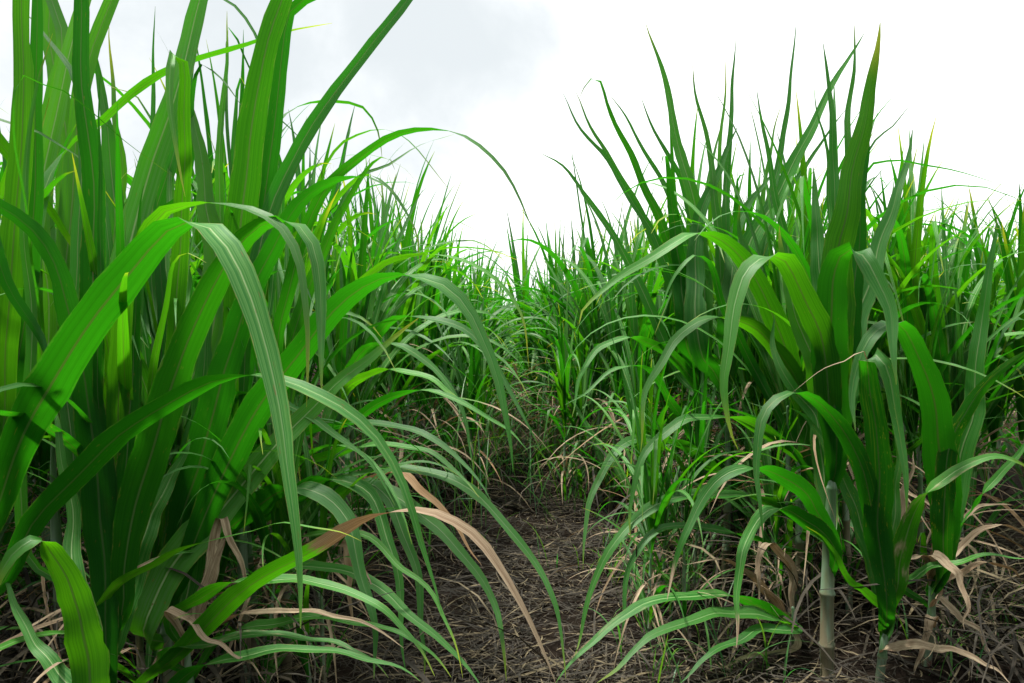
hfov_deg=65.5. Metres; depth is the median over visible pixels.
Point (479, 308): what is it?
sugarcane plant
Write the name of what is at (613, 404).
sugarcane plant
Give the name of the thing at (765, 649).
grass
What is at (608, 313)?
sugarcane plant
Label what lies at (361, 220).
sugarcane plant
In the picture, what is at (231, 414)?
sugarcane plant
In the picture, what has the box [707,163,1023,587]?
sugarcane plant
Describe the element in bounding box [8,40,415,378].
sugarcane plant
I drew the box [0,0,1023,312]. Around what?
sky
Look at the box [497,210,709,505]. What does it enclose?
sugarcane plant
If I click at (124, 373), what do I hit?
sugarcane plant
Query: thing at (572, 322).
sugarcane plant
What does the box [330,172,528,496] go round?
sugarcane plant
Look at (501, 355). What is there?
sugarcane plant
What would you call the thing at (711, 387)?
sugarcane plant
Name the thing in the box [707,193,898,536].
sugarcane plant
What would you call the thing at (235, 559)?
sugarcane plant
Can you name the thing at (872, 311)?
sugarcane plant
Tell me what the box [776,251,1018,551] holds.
sugarcane plant
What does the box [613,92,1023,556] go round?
sugarcane plant
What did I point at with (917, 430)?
sugarcane plant
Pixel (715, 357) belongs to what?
sugarcane plant
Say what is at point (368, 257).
sugarcane plant
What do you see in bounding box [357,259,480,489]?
sugarcane plant
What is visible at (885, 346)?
sugarcane plant
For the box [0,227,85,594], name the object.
sugarcane plant
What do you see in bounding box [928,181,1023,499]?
sugarcane plant
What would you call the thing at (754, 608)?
sugarcane plant
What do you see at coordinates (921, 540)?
sugarcane plant
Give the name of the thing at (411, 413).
sugarcane plant
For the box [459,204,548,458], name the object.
sugarcane plant
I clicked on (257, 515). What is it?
sugarcane plant
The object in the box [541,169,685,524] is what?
sugarcane plant
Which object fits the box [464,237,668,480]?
sugarcane plant
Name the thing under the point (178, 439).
sugarcane plant
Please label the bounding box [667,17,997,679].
sugarcane plant
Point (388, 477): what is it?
sugarcane plant
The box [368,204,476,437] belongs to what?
sugarcane plant
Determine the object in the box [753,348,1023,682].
sugarcane plant
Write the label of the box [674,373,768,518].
sugarcane plant
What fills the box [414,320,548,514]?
sugarcane plant
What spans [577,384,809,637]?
sugarcane plant
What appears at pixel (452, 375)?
sugarcane plant
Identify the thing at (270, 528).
sugarcane plant
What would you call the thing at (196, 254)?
sugarcane plant
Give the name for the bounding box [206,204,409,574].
sugarcane plant
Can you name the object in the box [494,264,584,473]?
sugarcane plant
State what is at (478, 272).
sugarcane plant
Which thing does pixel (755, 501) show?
sugarcane plant
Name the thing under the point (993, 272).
sugarcane plant
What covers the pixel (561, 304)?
sugarcane plant
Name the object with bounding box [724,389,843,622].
sugarcane plant
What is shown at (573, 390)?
sugarcane plant
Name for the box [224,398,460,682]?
sugarcane plant
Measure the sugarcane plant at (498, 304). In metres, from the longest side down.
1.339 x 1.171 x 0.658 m
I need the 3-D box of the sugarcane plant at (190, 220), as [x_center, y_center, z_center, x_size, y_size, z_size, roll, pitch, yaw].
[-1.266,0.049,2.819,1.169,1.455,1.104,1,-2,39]
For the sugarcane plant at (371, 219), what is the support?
on the ground at (804, 653)
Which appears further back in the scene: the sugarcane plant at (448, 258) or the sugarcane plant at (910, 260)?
the sugarcane plant at (448, 258)
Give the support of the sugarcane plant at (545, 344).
on the ground at (804, 653)
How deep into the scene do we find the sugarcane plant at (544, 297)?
4.51 m
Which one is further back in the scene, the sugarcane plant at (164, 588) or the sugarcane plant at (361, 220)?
the sugarcane plant at (361, 220)
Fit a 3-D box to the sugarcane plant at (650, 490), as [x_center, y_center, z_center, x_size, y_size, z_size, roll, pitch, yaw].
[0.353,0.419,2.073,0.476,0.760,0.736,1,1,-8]
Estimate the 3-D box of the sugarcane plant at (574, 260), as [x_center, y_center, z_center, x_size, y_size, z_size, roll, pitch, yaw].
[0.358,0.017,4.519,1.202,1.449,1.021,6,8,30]
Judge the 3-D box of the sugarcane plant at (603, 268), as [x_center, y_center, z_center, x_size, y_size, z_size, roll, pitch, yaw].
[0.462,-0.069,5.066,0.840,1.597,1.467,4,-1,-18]
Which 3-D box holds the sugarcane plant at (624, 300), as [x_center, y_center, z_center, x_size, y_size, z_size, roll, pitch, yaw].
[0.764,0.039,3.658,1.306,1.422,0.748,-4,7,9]
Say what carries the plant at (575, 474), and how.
on the ground at (804, 653)
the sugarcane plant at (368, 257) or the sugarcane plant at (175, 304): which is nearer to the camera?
the sugarcane plant at (175, 304)
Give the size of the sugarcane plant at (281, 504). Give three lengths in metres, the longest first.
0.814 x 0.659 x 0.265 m
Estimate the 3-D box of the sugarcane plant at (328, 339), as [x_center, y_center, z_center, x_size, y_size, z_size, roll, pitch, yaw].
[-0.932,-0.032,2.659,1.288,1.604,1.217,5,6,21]
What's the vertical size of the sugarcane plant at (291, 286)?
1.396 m
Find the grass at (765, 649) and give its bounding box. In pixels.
[313,438,1023,682]
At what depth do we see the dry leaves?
2.02 m
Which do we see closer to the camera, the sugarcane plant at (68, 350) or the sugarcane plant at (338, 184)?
the sugarcane plant at (68, 350)
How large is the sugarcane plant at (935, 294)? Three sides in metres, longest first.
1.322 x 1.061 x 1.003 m
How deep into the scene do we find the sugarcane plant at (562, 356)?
3.47 m
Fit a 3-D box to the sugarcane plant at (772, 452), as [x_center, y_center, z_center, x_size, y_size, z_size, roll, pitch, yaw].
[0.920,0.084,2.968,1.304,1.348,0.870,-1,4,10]
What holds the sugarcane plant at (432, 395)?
on the ground at (804, 653)
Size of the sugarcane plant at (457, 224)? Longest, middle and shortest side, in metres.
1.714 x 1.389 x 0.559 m
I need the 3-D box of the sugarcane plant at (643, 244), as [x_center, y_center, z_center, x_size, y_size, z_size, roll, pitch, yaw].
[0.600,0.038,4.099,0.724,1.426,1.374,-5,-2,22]
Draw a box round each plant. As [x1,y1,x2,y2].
[0,0,356,682]
[0,0,441,627]
[0,104,323,682]
[0,125,215,657]
[0,160,389,672]
[0,214,86,614]
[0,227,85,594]
[0,382,254,648]
[0,414,109,682]
[0,418,174,679]
[0,453,84,631]
[0,486,81,633]
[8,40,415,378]
[9,462,89,579]
[12,0,330,664]
[27,152,294,507]
[27,467,32,500]
[31,373,330,682]
[43,157,367,628]
[60,30,337,516]
[108,0,243,682]
[130,176,512,682]
[134,507,555,682]
[137,336,447,682]
[147,117,451,486]
[167,192,195,503]
[170,165,448,475]
[174,78,480,538]
[174,159,358,287]
[184,391,478,682]
[185,413,338,682]
[190,126,341,489]
[190,161,328,616]
[190,174,432,682]
[190,260,376,632]
[190,422,353,682]
[193,109,405,478]
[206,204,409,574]
[223,0,412,682]
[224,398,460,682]
[225,441,333,629]
[225,485,271,598]
[226,421,332,566]
[227,292,381,581]
[238,388,336,682]
[249,315,565,680]
[255,258,395,542]
[273,127,532,681]
[284,124,513,536]
[291,234,398,612]
[293,161,481,466]
[299,197,465,456]
[299,199,507,520]
[299,353,486,613]
[300,195,450,468]
[304,159,460,550]
[304,175,481,505]
[309,202,550,563]
[313,209,415,474]
[313,216,504,485]
[316,286,490,436]
[317,247,437,484]
[319,161,463,463]
[320,164,484,448]
[320,189,405,418]
[322,167,478,383]
[325,143,528,524]
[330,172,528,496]
[349,257,527,496]
[351,175,442,463]
[353,201,406,431]
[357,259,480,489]
[364,249,517,488]
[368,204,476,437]
[380,192,511,411]
[385,197,502,494]
[392,319,497,492]
[394,221,452,432]
[398,238,559,478]
[398,257,551,458]
[403,200,493,422]
[409,233,446,277]
[409,260,555,465]
[409,284,547,464]
[410,316,500,461]
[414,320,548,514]
[427,251,544,446]
[428,223,501,425]
[428,278,540,491]
[435,223,504,414]
[435,238,527,434]
[440,238,537,461]
[440,285,538,399]
[445,247,555,460]
[452,251,512,305]
[452,256,508,433]
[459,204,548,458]
[460,242,533,421]
[460,265,547,457]
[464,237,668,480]
[466,216,590,464]
[466,261,514,391]
[468,214,624,454]
[474,359,623,516]
[483,206,629,465]
[483,260,713,501]
[485,306,614,468]
[488,148,657,481]
[488,258,523,388]
[488,317,546,450]
[489,252,625,494]
[489,266,590,465]
[490,216,597,452]
[490,240,644,467]
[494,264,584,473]
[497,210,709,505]
[499,275,551,450]
[500,265,597,444]
[506,238,611,453]
[509,327,626,507]
[510,231,659,451]
[511,254,610,437]
[512,255,548,402]
[512,293,621,509]
[513,220,624,466]
[514,342,628,487]
[528,217,657,481]
[532,207,648,445]
[532,207,748,561]
[534,283,649,489]
[535,180,730,518]
[535,241,658,457]
[538,193,675,395]
[539,25,723,567]
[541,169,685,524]
[545,196,735,476]
[548,363,753,667]
[553,101,773,520]
[556,542,802,682]
[563,86,1023,604]
[563,222,690,419]
[564,327,720,624]
[567,163,768,459]
[568,288,609,443]
[572,227,739,532]
[573,183,911,552]
[575,87,812,654]
[575,195,790,486]
[576,316,784,564]
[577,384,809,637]
[577,413,745,624]
[580,149,954,597]
[580,184,925,518]
[592,343,711,539]
[593,156,921,453]
[600,341,755,609]
[602,231,691,463]
[604,274,718,428]
[606,213,652,410]
[610,67,1023,613]
[610,140,745,444]
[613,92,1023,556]
[613,388,773,567]
[636,138,822,532]
[650,207,717,452]
[653,375,861,507]
[666,386,717,473]
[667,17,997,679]
[669,381,859,577]
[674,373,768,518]
[679,182,795,508]
[681,127,927,449]
[684,27,863,578]
[698,391,793,582]
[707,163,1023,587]
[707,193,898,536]
[710,160,891,485]
[713,168,1007,539]
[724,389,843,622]
[731,179,1023,555]
[731,214,928,560]
[749,189,1023,609]
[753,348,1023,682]
[764,450,848,596]
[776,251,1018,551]
[779,230,1023,612]
[792,182,1023,600]
[839,115,979,504]
[848,215,1023,674]
[852,146,1007,549]
[861,286,1012,468]
[905,212,1022,499]
[918,195,1016,424]
[925,155,1023,470]
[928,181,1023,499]
[931,194,1023,473]
[969,214,1023,496]
[990,226,1017,474]
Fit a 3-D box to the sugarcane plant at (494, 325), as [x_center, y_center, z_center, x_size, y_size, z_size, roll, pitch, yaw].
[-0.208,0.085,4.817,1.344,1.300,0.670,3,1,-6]
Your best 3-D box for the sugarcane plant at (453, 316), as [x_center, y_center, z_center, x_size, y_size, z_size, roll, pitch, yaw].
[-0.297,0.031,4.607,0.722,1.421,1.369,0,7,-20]
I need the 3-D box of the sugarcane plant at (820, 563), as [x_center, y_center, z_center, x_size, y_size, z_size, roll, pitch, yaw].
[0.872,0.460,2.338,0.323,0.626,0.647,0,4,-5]
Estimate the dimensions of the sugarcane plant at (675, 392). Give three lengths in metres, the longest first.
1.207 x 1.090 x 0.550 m
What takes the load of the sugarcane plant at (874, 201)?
on the ground at (804, 653)
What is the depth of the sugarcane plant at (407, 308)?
3.21 m
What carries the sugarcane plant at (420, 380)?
on the ground at (804, 653)
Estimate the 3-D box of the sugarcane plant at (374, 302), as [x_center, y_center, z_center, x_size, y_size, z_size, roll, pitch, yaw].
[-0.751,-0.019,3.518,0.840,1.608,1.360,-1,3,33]
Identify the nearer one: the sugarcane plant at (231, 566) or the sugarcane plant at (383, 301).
the sugarcane plant at (231, 566)
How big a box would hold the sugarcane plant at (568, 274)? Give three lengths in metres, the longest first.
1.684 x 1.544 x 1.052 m
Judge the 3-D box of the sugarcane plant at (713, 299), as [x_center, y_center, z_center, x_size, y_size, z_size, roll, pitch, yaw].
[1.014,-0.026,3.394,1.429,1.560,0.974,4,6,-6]
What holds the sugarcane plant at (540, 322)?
on the ground at (804, 653)
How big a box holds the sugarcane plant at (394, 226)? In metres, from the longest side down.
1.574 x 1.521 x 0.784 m
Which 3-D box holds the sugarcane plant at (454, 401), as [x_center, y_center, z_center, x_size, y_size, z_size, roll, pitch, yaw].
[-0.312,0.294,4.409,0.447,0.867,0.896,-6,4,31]
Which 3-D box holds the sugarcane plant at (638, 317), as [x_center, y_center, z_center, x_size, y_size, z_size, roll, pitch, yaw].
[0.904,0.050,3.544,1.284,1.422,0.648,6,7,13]
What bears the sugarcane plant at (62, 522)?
on the ground at (804, 653)
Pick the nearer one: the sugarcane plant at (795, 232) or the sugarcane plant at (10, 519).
the sugarcane plant at (10, 519)
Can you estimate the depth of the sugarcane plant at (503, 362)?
4.93 m
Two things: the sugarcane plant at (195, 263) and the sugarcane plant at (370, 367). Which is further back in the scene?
the sugarcane plant at (370, 367)
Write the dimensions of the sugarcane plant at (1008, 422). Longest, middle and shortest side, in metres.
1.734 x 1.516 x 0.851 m
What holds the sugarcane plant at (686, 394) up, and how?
on the ground at (804, 653)
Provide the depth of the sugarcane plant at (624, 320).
3.65 m
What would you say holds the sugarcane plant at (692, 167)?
on the ground at (804, 653)
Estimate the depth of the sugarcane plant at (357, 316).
2.25 m
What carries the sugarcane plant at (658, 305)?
on the ground at (804, 653)
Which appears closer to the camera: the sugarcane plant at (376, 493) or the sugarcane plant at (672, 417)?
the sugarcane plant at (376, 493)
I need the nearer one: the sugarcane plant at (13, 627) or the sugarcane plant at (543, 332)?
the sugarcane plant at (13, 627)
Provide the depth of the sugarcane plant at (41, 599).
2.08 m
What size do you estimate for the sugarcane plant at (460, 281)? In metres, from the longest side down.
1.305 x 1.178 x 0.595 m
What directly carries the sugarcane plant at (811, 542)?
on the ground at (804, 653)
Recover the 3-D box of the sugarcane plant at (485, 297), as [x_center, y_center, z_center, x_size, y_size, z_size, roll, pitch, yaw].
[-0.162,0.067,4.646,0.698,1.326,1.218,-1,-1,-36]
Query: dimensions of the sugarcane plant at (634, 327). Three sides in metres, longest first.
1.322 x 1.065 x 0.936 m
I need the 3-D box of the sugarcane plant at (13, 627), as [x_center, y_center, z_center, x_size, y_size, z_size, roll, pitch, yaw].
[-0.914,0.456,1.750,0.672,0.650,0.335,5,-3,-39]
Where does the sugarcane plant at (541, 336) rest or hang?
on the ground at (804, 653)
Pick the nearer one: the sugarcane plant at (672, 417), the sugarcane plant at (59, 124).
the sugarcane plant at (59, 124)
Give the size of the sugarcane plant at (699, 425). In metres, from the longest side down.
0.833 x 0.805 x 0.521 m
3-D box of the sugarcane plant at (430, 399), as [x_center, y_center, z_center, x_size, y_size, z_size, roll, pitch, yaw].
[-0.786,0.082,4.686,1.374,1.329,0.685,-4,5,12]
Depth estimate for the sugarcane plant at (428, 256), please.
6.44 m
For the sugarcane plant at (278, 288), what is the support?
on the ground at (804, 653)
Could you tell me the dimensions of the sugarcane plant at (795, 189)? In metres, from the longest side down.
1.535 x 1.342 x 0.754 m
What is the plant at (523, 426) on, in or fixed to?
on the ground at (804, 653)
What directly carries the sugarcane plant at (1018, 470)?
on the ground at (804, 653)
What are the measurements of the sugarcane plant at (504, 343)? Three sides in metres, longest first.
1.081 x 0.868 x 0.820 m
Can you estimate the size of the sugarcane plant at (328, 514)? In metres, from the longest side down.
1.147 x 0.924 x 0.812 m
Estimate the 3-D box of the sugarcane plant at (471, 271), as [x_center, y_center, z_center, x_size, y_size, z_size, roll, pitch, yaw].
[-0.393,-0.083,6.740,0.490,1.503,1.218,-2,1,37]
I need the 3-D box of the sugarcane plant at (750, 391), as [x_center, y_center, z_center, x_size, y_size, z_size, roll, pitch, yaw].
[0.788,0.056,2.579,0.903,1.442,1.394,1,3,-20]
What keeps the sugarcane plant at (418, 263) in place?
on the ground at (804, 653)
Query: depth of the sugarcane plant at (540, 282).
5.66 m
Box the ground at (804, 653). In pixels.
[0,349,1023,682]
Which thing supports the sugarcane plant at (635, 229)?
on the ground at (804, 653)
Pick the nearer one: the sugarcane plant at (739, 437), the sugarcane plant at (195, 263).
the sugarcane plant at (195, 263)
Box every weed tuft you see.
[354,371,531,562]
[358,338,554,531]
[405,350,610,496]
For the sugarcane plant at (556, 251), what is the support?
on the ground at (804, 653)
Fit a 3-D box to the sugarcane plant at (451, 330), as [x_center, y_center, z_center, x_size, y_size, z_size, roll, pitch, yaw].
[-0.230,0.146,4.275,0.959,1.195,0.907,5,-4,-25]
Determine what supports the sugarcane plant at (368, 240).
on the ground at (804, 653)
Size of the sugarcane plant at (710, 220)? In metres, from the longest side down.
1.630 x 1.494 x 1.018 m
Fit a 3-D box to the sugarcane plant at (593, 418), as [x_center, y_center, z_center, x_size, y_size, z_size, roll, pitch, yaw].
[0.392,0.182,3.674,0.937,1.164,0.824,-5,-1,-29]
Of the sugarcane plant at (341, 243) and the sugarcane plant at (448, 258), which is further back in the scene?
the sugarcane plant at (448, 258)
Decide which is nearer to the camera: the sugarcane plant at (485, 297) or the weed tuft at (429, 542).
the weed tuft at (429, 542)
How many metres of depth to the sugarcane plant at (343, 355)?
2.46 m
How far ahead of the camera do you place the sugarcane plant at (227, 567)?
2.14 m
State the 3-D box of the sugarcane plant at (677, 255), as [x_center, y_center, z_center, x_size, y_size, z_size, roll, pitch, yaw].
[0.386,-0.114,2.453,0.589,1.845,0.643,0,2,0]
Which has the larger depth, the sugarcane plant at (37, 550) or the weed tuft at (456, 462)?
the weed tuft at (456, 462)
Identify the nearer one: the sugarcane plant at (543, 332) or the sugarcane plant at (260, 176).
the sugarcane plant at (260, 176)
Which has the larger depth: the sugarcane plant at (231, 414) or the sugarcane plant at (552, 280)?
the sugarcane plant at (552, 280)
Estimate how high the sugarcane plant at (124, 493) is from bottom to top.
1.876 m
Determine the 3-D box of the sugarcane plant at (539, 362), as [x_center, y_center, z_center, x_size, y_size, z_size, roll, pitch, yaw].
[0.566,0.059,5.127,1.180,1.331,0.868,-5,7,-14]
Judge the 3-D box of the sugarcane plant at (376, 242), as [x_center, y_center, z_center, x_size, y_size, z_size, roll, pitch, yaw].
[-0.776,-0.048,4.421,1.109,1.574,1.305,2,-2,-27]
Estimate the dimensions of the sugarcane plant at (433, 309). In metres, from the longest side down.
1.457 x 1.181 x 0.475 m
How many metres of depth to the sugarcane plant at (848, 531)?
2.22 m
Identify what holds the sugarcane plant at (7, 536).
on the ground at (804, 653)
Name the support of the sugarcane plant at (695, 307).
on the ground at (804, 653)
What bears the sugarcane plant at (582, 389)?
on the ground at (804, 653)
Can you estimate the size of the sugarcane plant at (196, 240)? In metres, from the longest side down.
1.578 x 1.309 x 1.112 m
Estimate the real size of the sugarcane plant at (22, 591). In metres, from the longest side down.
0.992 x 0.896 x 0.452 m
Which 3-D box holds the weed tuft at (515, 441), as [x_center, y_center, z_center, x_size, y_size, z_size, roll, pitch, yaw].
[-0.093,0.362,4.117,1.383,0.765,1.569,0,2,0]
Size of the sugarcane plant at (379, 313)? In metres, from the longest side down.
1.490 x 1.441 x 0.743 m
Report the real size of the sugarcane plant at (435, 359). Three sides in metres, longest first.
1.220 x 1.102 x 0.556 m
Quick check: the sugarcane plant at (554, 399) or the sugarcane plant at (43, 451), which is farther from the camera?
the sugarcane plant at (554, 399)
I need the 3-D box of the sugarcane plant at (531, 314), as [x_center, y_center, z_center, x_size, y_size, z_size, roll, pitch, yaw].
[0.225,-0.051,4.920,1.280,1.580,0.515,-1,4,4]
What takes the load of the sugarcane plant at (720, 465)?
on the ground at (804, 653)
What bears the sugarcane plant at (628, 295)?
on the ground at (804, 653)
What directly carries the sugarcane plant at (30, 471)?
on the ground at (804, 653)
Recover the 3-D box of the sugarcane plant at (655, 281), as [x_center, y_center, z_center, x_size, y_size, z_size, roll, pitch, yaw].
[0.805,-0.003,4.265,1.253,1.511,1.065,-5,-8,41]
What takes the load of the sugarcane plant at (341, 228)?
on the ground at (804, 653)
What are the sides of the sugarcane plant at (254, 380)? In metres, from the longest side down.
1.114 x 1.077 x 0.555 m
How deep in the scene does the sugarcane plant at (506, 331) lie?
6.29 m
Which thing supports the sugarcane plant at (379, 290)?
on the ground at (804, 653)
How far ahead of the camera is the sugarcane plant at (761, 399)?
2.81 m
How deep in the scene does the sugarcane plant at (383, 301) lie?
2.91 m
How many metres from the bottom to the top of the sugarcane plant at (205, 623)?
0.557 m
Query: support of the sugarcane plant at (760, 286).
on the ground at (804, 653)
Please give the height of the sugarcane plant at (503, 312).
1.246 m
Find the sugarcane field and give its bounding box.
[0,100,1023,457]
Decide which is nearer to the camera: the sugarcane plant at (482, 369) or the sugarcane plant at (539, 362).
the sugarcane plant at (482, 369)
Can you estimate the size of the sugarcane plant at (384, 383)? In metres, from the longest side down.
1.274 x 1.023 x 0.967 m
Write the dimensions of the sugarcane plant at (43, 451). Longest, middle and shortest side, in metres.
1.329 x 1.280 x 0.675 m
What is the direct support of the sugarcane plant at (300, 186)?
on the ground at (804, 653)
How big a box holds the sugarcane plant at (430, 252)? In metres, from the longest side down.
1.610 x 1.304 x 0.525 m
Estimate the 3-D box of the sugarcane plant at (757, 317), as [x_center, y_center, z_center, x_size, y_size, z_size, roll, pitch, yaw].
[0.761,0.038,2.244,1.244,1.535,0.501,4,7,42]
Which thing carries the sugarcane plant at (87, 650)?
on the ground at (804, 653)
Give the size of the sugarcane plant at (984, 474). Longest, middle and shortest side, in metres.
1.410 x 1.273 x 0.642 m
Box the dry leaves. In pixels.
[0,353,1023,682]
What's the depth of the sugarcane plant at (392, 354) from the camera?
2.62 m
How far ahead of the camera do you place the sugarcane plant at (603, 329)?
4.08 m
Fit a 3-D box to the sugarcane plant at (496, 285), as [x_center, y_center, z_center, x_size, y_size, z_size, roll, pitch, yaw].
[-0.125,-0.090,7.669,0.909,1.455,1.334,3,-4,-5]
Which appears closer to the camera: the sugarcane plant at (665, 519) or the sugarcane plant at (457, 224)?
the sugarcane plant at (665, 519)
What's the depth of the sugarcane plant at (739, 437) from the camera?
2.97 m
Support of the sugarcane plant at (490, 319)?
on the ground at (804, 653)
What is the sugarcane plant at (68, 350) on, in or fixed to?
on the ground at (804, 653)
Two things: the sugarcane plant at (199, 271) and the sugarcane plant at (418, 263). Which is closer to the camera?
the sugarcane plant at (199, 271)
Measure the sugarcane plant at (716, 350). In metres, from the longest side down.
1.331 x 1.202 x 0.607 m
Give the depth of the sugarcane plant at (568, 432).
3.91 m
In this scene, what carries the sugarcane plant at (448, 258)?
on the ground at (804, 653)
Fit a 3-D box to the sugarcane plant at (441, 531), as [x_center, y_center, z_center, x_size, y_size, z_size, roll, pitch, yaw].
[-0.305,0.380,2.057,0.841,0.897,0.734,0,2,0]
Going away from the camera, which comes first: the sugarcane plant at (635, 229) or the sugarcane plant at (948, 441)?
the sugarcane plant at (948, 441)
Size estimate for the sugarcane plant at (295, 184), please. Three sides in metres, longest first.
1.795 x 1.488 x 1.265 m
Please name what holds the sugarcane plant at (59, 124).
on the ground at (804, 653)
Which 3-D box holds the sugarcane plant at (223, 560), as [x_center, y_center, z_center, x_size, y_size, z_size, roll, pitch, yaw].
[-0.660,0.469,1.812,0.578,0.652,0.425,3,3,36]
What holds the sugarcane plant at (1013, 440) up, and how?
on the ground at (804, 653)
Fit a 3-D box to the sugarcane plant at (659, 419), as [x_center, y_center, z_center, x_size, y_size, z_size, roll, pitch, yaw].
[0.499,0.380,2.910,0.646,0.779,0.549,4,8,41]
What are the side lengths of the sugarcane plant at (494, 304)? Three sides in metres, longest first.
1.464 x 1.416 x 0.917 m
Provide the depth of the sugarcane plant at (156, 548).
1.68 m
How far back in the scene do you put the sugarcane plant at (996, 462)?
4.00 m
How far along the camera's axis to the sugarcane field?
2.65 m
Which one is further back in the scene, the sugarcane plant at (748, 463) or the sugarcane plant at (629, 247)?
the sugarcane plant at (629, 247)
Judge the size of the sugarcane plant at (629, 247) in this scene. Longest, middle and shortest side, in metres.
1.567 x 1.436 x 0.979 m
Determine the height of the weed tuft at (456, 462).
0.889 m
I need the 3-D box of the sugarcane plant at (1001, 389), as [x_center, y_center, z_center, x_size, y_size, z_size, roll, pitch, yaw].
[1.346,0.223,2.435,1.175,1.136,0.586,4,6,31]
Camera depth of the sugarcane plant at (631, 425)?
2.31 m
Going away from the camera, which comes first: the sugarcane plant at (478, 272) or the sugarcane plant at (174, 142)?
the sugarcane plant at (174, 142)

